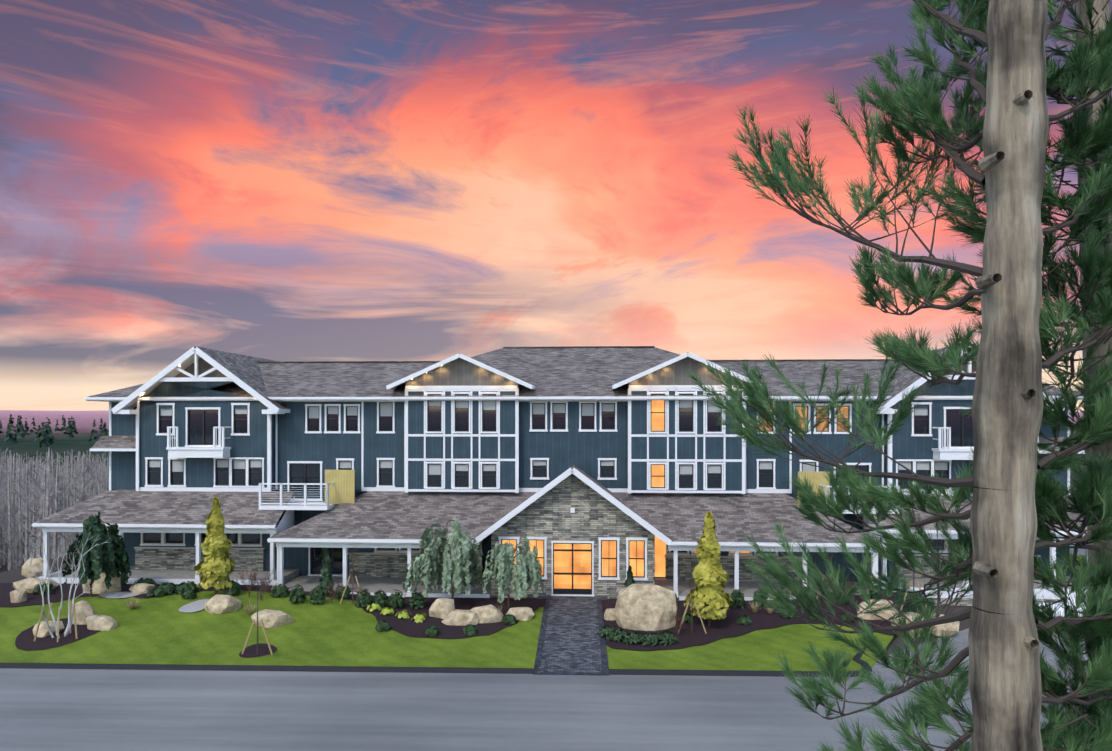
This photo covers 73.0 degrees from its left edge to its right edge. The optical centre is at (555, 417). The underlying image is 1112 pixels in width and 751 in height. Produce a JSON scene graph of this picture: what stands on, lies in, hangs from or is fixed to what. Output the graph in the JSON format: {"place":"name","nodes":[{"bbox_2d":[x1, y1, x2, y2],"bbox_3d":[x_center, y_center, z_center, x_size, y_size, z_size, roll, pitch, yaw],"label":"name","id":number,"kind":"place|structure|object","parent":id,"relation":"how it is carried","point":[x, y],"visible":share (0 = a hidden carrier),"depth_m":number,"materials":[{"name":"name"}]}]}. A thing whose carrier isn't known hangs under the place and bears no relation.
{"place":"outdoors","nodes":[
{"label":"outdoors","id":0,"kind":"place"},
{"bbox_2d":[0,410,1089,750],"bbox_3d":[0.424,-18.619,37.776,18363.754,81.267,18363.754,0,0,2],"label":"terrain","id":1,"kind":"structure","parent":0,"point":[174,672],"depth_m":24.71,"materials":[{"name":"green plant"}]},
{"bbox_2d":[0,414,108,447],"bbox_3d":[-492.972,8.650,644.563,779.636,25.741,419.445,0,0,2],"label":"evergreen belt","id":2,"kind":"object","parent":1,"relation":"on","point":[46,438],"visible":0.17,"depth_m":611.33,"materials":[{"name":"green plant"}]},
{"bbox_2d":[28,524,108,641],"bbox_3d":[-18.925,6.162,28.568,3.160,4.464,2.811,0,0,13],"label":"birch clump","id":3,"kind":"object","parent":1,"relation":"on","point":[71,606],"visible":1,"depth_m":28.62,"materials":[{"name":"white plant"}]},
{"bbox_2d":[61,511,131,596],"bbox_3d":[-20.380,6.058,33.507,2.209,3.801,2.206,0,0,28],"label":"weeping tree","id":4,"kind":"object","parent":1,"relation":"on","point":[112,556],"visible":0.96,"depth_m":33.09,"materials":[{"name":"green plant"}]},
{"bbox_2d":[194,497,234,594],"bbox_3d":[-15.070,5.745,33.507,1.643,4.411,1.672,0,0,43],"label":"golden conifer","id":5,"kind":"object","parent":1,"relation":"on","point":[216,566],"visible":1,"depth_m":33.16,"materials":[{"name":"yellow plant"}]},
{"bbox_2d":[318,549,334,594],"bbox_3d":[-10.502,7.065,34.415,0.844,2.078,0.749,0,0,2],"label":"narrow conifer","id":6,"kind":"object","parent":1,"relation":"on","point":[326,578],"visible":0.9,"depth_m":34.27,"materials":[{"name":"green plant"}]},
{"bbox_2d":[402,516,483,598],"bbox_3d":[-5.059,6.306,33.152,3.656,3.968,3.033,0,0,2],"label":"weeping tree","id":7,"kind":"object","parent":1,"relation":"on","point":[456,561],"visible":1,"depth_m":32.43,"materials":[{"name":"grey plant"}]},
{"bbox_2d":[123,595,773,614],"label":"ornamental grasses","id":8,"kind":"object","parent":1,"relation":"on","point":[133,605],"visible":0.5,"depth_m":31.57,"materials":[{"name":"beige plant"}]},
{"bbox_2d":[32,574,915,636],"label":"boxwood shrubs","id":9,"kind":"object","parent":1,"relation":"on","point":[188,589],"visible":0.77,"depth_m":32.55,"materials":[{"name":"green plant"}]},
{"bbox_2d":[10,558,959,637],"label":"boulders","id":10,"kind":"object","parent":1,"relation":"on","point":[645,607],"visible":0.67,"depth_m":30.04,"materials":[{"name":"beige stone"}]},
{"bbox_2d":[476,535,543,606],"bbox_3d":[-2.078,6.692,32.553,2.989,3.200,3.499,0,0,2],"label":"weeping tree","id":11,"kind":"object","parent":1,"relation":"on","point":[526,573],"visible":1,"depth_m":31.90,"materials":[{"name":"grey plant"}]},
{"bbox_2d":[366,603,678,645],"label":"perennials","id":12,"kind":"object","parent":1,"relation":"on","point":[618,634],"visible":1,"depth_m":28.34,"materials":[{"name":"green plant"}]},
{"bbox_2d":[0,448,1085,570],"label":"bare forest trees","id":13,"kind":"object","parent":1,"relation":"on","point":[29,503],"visible":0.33,"depth_m":68.69,"materials":[{"name":"grey plant"}]},
{"bbox_2d":[235,569,857,634],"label":"bare shrubs","id":14,"kind":"object","parent":1,"relation":"on","point":[357,592],"visible":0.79,"depth_m":33.00,"materials":[{"name":"brown plant"}]},
{"bbox_2d":[241,545,926,654],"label":"tree stakes","id":15,"kind":"object","parent":1,"relation":"on","point":[261,621],"visible":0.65,"depth_m":29.22,"materials":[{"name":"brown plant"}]},
{"bbox_2d":[624,565,634,586],"bbox_3d":[3.347,7.457,33.650,0.792,1.682,0.752,0,0,2],"label":"cone shrub","id":16,"kind":"object","parent":1,"relation":"on","point":[629,581],"visible":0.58,"depth_m":33.58,"materials":[{"name":"green plant"}]},
{"bbox_2d":[684,511,732,625],"bbox_3d":[6.126,6.060,30.064,1.980,4.615,1.920,0,0,2],"label":"golden conifer","id":17,"kind":"object","parent":1,"relation":"on","point":[709,573],"visible":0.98,"depth_m":29.76,"materials":[{"name":"yellow plant"}]},
{"bbox_2d":[684,0,1111,750],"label":"pine","id":18,"kind":"object","parent":1,"relation":"on","point":[1010,676],"visible":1,"depth_m":5.68,"materials":[{"name":"green plant"}]},
{"bbox_2d":[0,0,1111,410],"label":"sky","id":19,"kind":"structure","parent":0,"point":[277,180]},
{"bbox_2d":[32,346,1087,605],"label":"building","id":20,"kind":"structure","parent":0,"point":[592,472],"depth_m":37.37,"materials":[{"name":"blue wood"}]},
{"bbox_2d":[1035,597,1087,636],"bbox_3d":[20.347,7.823,29.623,3.612,1.450,0.960,0,0,2],"label":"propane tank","id":21,"kind":"object","parent":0,"point":[1062,609],"visible":0.08,"depth_m":29.39,"materials":[{"name":"white"}]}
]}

